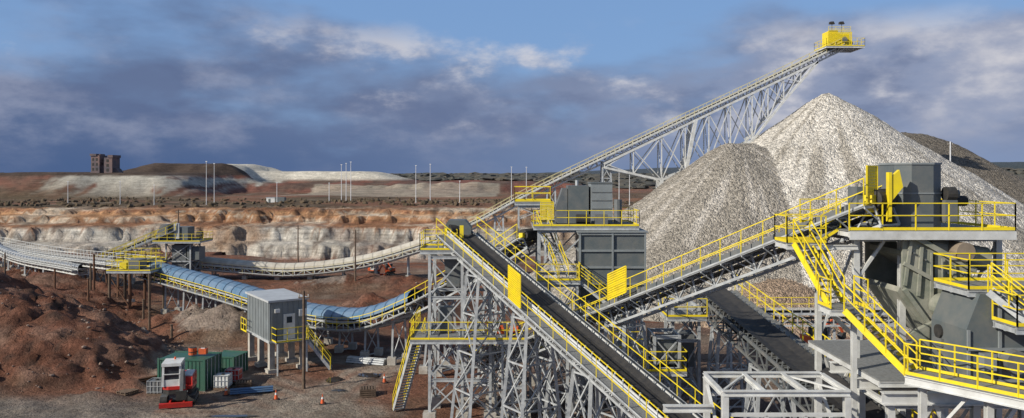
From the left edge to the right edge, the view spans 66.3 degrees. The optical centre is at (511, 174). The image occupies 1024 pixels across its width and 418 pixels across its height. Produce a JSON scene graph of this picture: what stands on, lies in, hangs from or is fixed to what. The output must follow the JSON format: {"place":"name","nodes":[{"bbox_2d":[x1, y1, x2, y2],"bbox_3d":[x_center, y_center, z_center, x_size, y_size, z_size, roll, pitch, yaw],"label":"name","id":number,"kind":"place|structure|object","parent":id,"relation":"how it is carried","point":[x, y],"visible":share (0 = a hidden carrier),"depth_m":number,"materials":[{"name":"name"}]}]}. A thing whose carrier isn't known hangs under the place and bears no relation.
{"place":"outdoors","nodes":[
{"label":"outdoors","id":0,"kind":"place"},
{"bbox_2d":[0,162,1023,417],"bbox_3d":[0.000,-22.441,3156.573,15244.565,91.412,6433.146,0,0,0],"label":"ground","id":1,"kind":"structure","parent":0,"point":[38,338],"depth_m":101.55,"materials":[{"name":"brown soil"}]},
{"bbox_2d":[2,253,7,273],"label":"utility pole","id":2,"kind":"object","parent":1,"relation":"on","point":[5,262],"visible":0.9,"depth_m":99.95,"materials":[{"name":"brown wood"}]},
{"bbox_2d":[0,244,88,275],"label":"covered belt conveyor","id":3,"kind":"object","parent":1,"relation":"on","point":[50,264],"visible":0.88,"depth_m":116.97,"materials":[{"name":"metal"}]},
{"bbox_2d":[53,268,55,288],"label":"timber post","id":4,"kind":"object","parent":1,"relation":"on","point":[54,278],"visible":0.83,"depth_m":95.91,"materials":[{"name":"wood"}]},
{"bbox_2d":[0,237,156,301],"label":"overland belt conveyor","id":5,"kind":"object","parent":1,"relation":"on","point":[101,263],"visible":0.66,"depth_m":109.67,"materials":[{"name":"metal"}]},
{"bbox_2d":[87,278,89,301],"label":"timber post","id":6,"kind":"object","parent":1,"relation":"on","point":[88,297],"visible":1,"depth_m":85.91,"materials":[{"name":"wood"}]},
{"bbox_2d":[89,263,91,289],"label":"timber post","id":7,"kind":"object","parent":1,"relation":"on","point":[90,276],"visible":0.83,"depth_m":92.90,"materials":[{"name":"brown wood"}]},
{"bbox_2d":[93,254,95,289],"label":"timber post","id":8,"kind":"object","parent":1,"relation":"on","point":[94,271],"visible":0.83,"depth_m":89.89,"materials":[{"name":"wood"}]},
{"bbox_2d":[90,154,123,172],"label":"derelict concrete building","id":9,"kind":"structure","parent":1,"relation":"on","point":[101,163],"depth_m":510.00,"materials":[{"name":"brown concrete"}]},
{"bbox_2d":[116,388,138,395],"bbox_3d":[-28.200,15.948,57.500,1.000,0.268,1.150,0,0,27],"label":"pallet stack","id":10,"kind":"object","parent":1,"relation":"on","point":[129,392],"visible":1,"depth_m":57.29,"materials":[{"name":"brown wood"}]},
{"bbox_2d":[82,222,176,284],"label":"short belt conveyor","id":11,"kind":"object","parent":1,"relation":"on","point":[142,242],"visible":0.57,"depth_m":115.20,"materials":[{"name":"metal"}]},
{"bbox_2d":[106,248,165,311],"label":"transfer platform","id":12,"kind":"structure","parent":1,"relation":"on","point":[135,264],"depth_m":89.27,"materials":[{"name":"metal"}]},
{"bbox_2d":[142,299,144,318],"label":"timber post","id":13,"kind":"object","parent":1,"relation":"on","point":[143,308],"visible":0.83,"depth_m":83.91,"materials":[{"name":"brown wood"}]},
{"bbox_2d":[137,375,156,383],"bbox_3d":[-27.669,15.767,60.664,0.872,0.440,2.500,0,0,44],"label":"pipe stack","id":14,"kind":"object","parent":1,"relation":"on","point":[144,379],"visible":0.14,"depth_m":60.09,"materials":[{"name":"metal"}]},
{"bbox_2d":[148,312,150,329],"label":"timber post","id":15,"kind":"object","parent":1,"relation":"on","point":[149,320],"visible":0.98,"depth_m":79.91,"materials":[{"name":"brown wood"}]},
{"bbox_2d":[146,377,162,395],"bbox_3d":[-25.900,15.454,57.200,1.100,1.090,1.010,0,0,0],"label":"ibc tank","id":16,"kind":"object","parent":1,"relation":"on","point":[154,387],"visible":0.73,"depth_m":56.75,"materials":[{"name":"white plastic"}]},
{"bbox_2d":[170,324,172,338],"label":"timber post","id":17,"kind":"object","parent":1,"relation":"on","point":[171,333],"visible":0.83,"depth_m":75.91,"materials":[{"name":"brown wood"}]},
{"bbox_2d":[132,223,212,282],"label":"transfer station","id":18,"kind":"object","parent":1,"relation":"on","point":[186,253],"visible":0.81,"depth_m":116.30,"materials":[{"name":"metal"}]},
{"bbox_2d":[159,357,198,408],"bbox_3d":[-23.237,14.415,54.561,2.285,3.102,3.946,0,0,-14],"label":"mini excavator","id":19,"kind":"object","parent":1,"relation":"on","point":[179,382],"visible":1,"depth_m":54.14,"materials":[{"name":"white metal"}]},
{"bbox_2d":[157,351,221,391],"bbox_3d":[-24.400,14.898,59.400,3.800,2.450,2.600,0,0,7],"label":"shipping container","id":20,"kind":"object","parent":1,"relation":"on","point":[208,366],"visible":0.48,"depth_m":58.56,"materials":[{"name":"green metal"}]},
{"bbox_2d":[188,347,196,354],"bbox_3d":[-24.200,13.352,59.400,0.640,0.540,0.640,0,0,0],"label":"storage drum","id":21,"kind":"object","parent":20,"relation":"on","point":[192,350],"visible":1,"depth_m":59.20,"materials":[{"name":"orange paint"}]},
{"bbox_2d":[197,347,207,353],"bbox_3d":[-23.470,13.327,59.400,0.740,0.470,0.450,0,0,0],"label":"drum","id":22,"kind":"object","parent":20,"relation":"on","point":[202,350],"visible":1,"depth_m":59.17,"materials":[{"name":"orange paint"}]},
{"bbox_2d":[205,161,206,204],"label":"lighting mast","id":23,"kind":"object","parent":1,"relation":"on","point":[206,182],"visible":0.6,"depth_m":299.93,"materials":[{"name":"metal"}]},
{"bbox_2d":[213,372,232,389],"bbox_3d":[-21.600,15.427,58.600,1.100,1.090,1.010,0,0,0],"label":"ibc tank","id":24,"kind":"object","parent":1,"relation":"on","point":[222,380],"visible":1,"depth_m":58.15,"materials":[{"name":"white plastic"}]},
{"bbox_2d":[222,387,228,395],"bbox_3d":[-20.800,15.694,57.000,0.400,0.695,0.400,0,0,0],"label":"traffic cone","id":25,"kind":"object","parent":1,"relation":"on","point":[226,393],"visible":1,"depth_m":56.92,"materials":[{"name":"orange plastic"}]},
{"bbox_2d":[224,367,242,383],"bbox_3d":[-21.400,15.433,60.300,1.100,1.090,1.010,0,0,0],"label":"ibc tank","id":26,"kind":"object","parent":1,"relation":"on","point":[237,373],"visible":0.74,"depth_m":59.85,"materials":[{"name":"red plastic"}]},
{"bbox_2d":[212,415,256,416],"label":"puddle","id":27,"kind":"object","parent":1,"relation":"on","point":[233,415],"visible":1,"depth_m":51.88,"materials":[{"name":"grey liquid"}]},
{"bbox_2d":[222,350,248,371],"bbox_3d":[-22.900,15.283,63.400,2.200,1.650,2.200,0,0,11],"label":"shipping container","id":28,"kind":"object","parent":1,"relation":"on","point":[233,359],"visible":0.52,"depth_m":63.10,"materials":[{"name":"green metal"}]},
{"bbox_2d":[235,379,251,387],"bbox_3d":[-20.300,15.813,59.300,1.150,0.418,1.000,0,0,-17],"label":"pallet stack","id":29,"kind":"object","parent":1,"relation":"on","point":[242,383],"visible":0.98,"depth_m":58.93,"materials":[{"name":"brown wood"}]},
{"bbox_2d":[230,385,272,394],"bbox_3d":[-19.057,15.756,57.385,3.000,0.385,0.788,0,0,-17],"label":"pipe stack","id":30,"kind":"object","parent":1,"relation":"on","point":[247,390],"visible":1,"depth_m":57.23,"materials":[{"name":"blue plastic"}]},
{"bbox_2d":[272,391,279,399],"bbox_3d":[-16.800,15.658,55.800,0.400,0.695,0.400,0,0,0],"label":"traffic cone","id":31,"kind":"object","parent":1,"relation":"on","point":[276,397],"visible":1,"depth_m":55.72,"materials":[{"name":"orange plastic"}]},
{"bbox_2d":[266,197,285,202],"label":"site office","id":32,"kind":"structure","parent":1,"relation":"on","point":[273,199],"depth_m":370.00,"materials":[{"name":"white paint"}]},
{"bbox_2d":[241,288,331,375],"bbox_3d":[-18.978,13.140,65.996,4.952,6.020,8.359,0,0,-40],"label":"control cabin","id":33,"kind":"object","parent":1,"relation":"on","point":[274,316],"visible":0.96,"depth_m":64.33,"materials":[{"name":"metal"}]},
{"bbox_2d":[296,225,299,262],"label":"utility pole","id":34,"kind":"object","parent":1,"relation":"on","point":[297,228],"visible":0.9,"depth_m":129.94,"materials":[{"name":"brown wood"}]},
{"bbox_2d":[298,291,308,388],"bbox_3d":[-15.600,12.504,58.700,0.800,7.608,0.253,0,0,0],"label":"utility pole","id":35,"kind":"object","parent":1,"relation":"on","point":[303,342],"visible":0.9,"depth_m":58.62,"materials":[{"name":"brown wood"}]},
{"bbox_2d":[0,196,635,207],"bbox_3d":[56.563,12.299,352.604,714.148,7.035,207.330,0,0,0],"label":"scrub bushes","id":36,"kind":"object","parent":1,"relation":"on","point":[93,203],"visible":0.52,"depth_m":292.67,"materials":[{"name":"green plant"}]},
{"bbox_2d":[319,394,325,404],"bbox_3d":[-13.200,15.617,54.600,0.400,0.695,0.400,0,0,0],"label":"traffic cone","id":37,"kind":"object","parent":1,"relation":"on","point":[322,402],"visible":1,"depth_m":54.51,"materials":[{"name":"orange plastic"}]},
{"bbox_2d":[325,376,341,382],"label":"puddle","id":38,"kind":"object","parent":1,"relation":"on","point":[333,379],"visible":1,"depth_m":61.02,"materials":[{"name":"brown liquid"}]},
{"bbox_2d":[135,224,542,390],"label":"covered belt conveyor","id":39,"kind":"object","parent":1,"relation":"on","point":[399,306],"visible":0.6,"depth_m":69.48,"materials":[{"name":"metal"}]},
{"bbox_2d":[341,164,341,199],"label":"lighting mast","id":40,"kind":"object","parent":1,"relation":"on","point":[341,181],"visible":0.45,"depth_m":299.90,"materials":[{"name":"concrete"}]},
{"bbox_2d":[352,230,357,280],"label":"utility pole","id":41,"kind":"object","parent":1,"relation":"on","point":[355,258],"visible":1,"depth_m":109.92,"materials":[{"name":"brown wood"}]},
{"bbox_2d":[346,356,386,365],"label":"pipe stack","id":42,"kind":"object","parent":1,"relation":"on","point":[366,360],"visible":0.99,"depth_m":66.54,"materials":[{"name":"metal"}]},
{"bbox_2d":[360,385,375,396],"bbox_3d":[-10.500,15.756,57.000,1.150,0.568,1.000,0,0,-11],"label":"pallet stack","id":43,"kind":"object","parent":1,"relation":"on","point":[369,391],"visible":1,"depth_m":56.58,"materials":[{"name":"brown wood"}]},
{"bbox_2d":[358,373,381,376],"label":"puddle","id":44,"kind":"object","parent":1,"relation":"on","point":[368,374],"visible":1,"depth_m":62.52,"materials":[{"name":"grey liquid"}]},
{"bbox_2d":[368,263,392,274],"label":"excavator","id":45,"kind":"object","parent":1,"relation":"on","point":[370,269],"visible":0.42,"depth_m":124.66,"materials":[{"name":"orange metal"}]},
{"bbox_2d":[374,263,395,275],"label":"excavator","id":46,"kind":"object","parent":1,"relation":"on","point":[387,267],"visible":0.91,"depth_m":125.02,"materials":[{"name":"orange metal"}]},
{"bbox_2d":[0,269,893,417],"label":"loose boulders","id":47,"kind":"object","parent":1,"relation":"on","point":[100,363],"visible":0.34,"depth_m":65.23,"materials":[{"name":"brown stone"}]},
{"bbox_2d":[392,219,530,417],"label":"conveyor head tower","id":48,"kind":"structure","parent":1,"relation":"on","point":[426,332],"depth_m":50.69,"materials":[{"name":"metal"}]},
{"bbox_2d":[497,325,507,344],"bbox_3d":[-0.615,10.280,50.300,0.670,1.240,0.480,0,0,0],"label":"electric motor","id":49,"kind":"object","parent":48,"relation":"on","point":[501,328],"visible":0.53,"depth_m":50.12,"materials":[{"name":"orange paint"}]},
{"bbox_2d":[512,325,519,334],"bbox_3d":[0.185,10.280,50.600,0.670,1.240,0.480,0,0,0],"label":"electric motor","id":50,"kind":"object","parent":48,"relation":"on","point":[518,329],"visible":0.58,"depth_m":50.43,"materials":[{"name":"orange paint"}]},
{"bbox_2d":[511,167,511,198],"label":"lighting mast","id":51,"kind":"object","parent":1,"relation":"on","point":[511,182],"visible":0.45,"depth_m":299.90,"materials":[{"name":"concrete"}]},
{"bbox_2d":[1,167,1023,188],"bbox_3d":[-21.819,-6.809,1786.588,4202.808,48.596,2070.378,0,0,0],"label":"distant trees","id":52,"kind":"object","parent":1,"relation":"on","point":[620,180],"visible":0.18,"depth_m":1318.88,"materials":[{"name":"green plant"}]},
{"bbox_2d":[193,21,864,279],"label":"stacker conveyor","id":53,"kind":"object","parent":1,"relation":"on","point":[834,42],"visible":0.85,"depth_m":119.98,"materials":[{"name":"metal"}]},
{"bbox_2d":[514,180,647,412],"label":"screening tower","id":54,"kind":"structure","parent":1,"relation":"on","point":[605,245],"depth_m":54.78,"materials":[{"name":"metal"}]},
{"bbox_2d":[436,217,732,417],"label":"inclined belt conveyor","id":55,"kind":"object","parent":1,"relation":"on","point":[633,387],"visible":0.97,"depth_m":43.77,"materials":[{"name":"metal"}]},
{"bbox_2d":[629,175,629,204],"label":"lighting mast","id":56,"kind":"object","parent":1,"relation":"on","point":[629,189],"visible":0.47,"depth_m":299.89,"materials":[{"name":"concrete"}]},
{"bbox_2d":[637,328,687,397],"bbox_3d":[8.589,12.575,44.900,2.421,7.150,3.042,0,0,0],"label":"drive station","id":57,"kind":"object","parent":1,"relation":"on","point":[663,348],"visible":0.66,"depth_m":44.20,"materials":[{"name":"metal"}]},
{"bbox_2d":[460,178,900,417],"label":"feed belt conveyor","id":58,"kind":"object","parent":1,"relation":"on","point":[749,252],"visible":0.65,"depth_m":40.44,"materials":[{"name":"metal"}]},
{"bbox_2d":[658,293,707,413],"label":"chute tower","id":59,"kind":"structure","parent":1,"relation":"on","point":[690,313],"depth_m":47.85,"materials":[{"name":"metal"}]},
{"bbox_2d":[663,371,851,417],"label":"steel support frame","id":60,"kind":"object","parent":1,"relation":"on","point":[818,393],"visible":1,"depth_m":28.86,"materials":[{"name":"metal"}]},
{"bbox_2d":[496,93,1023,338],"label":"gravel stockpile","id":61,"kind":"object","parent":1,"relation":"on","point":[821,145],"visible":0.42,"depth_m":102.39,"materials":[{"name":"gravel"}]},
{"bbox_2d":[706,297,896,383],"bbox_3d":[22.787,12.895,61.180,14.824,6.710,3.494,0,0,4],"label":"transfer belt conveyor","id":62,"kind":"object","parent":1,"relation":"on","point":[801,311],"visible":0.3,"depth_m":60.80,"materials":[{"name":"metal"}]},
{"bbox_2d":[690,273,935,417],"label":"return belt conveyor","id":63,"kind":"object","parent":1,"relation":"on","point":[772,342],"visible":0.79,"depth_m":41.67,"materials":[{"name":"metal"}]},
{"bbox_2d":[774,163,1023,417],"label":"crushing tower","id":64,"kind":"structure","parent":1,"relation":"on","point":[963,348],"depth_m":31.50,"materials":[{"name":"metal"}]},
{"bbox_2d":[0,0,1023,173],"label":"sky","id":65,"kind":"structure","parent":0,"point":[385,86],"materials":[{"name":"blue"}]},
{"bbox_2d":[800,319,845,342],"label":"excavator","id":66,"kind":"object","parent":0,"point":[841,335],"visible":0.14,"depth_m":69.87,"materials":[{"name":"orange metal"}]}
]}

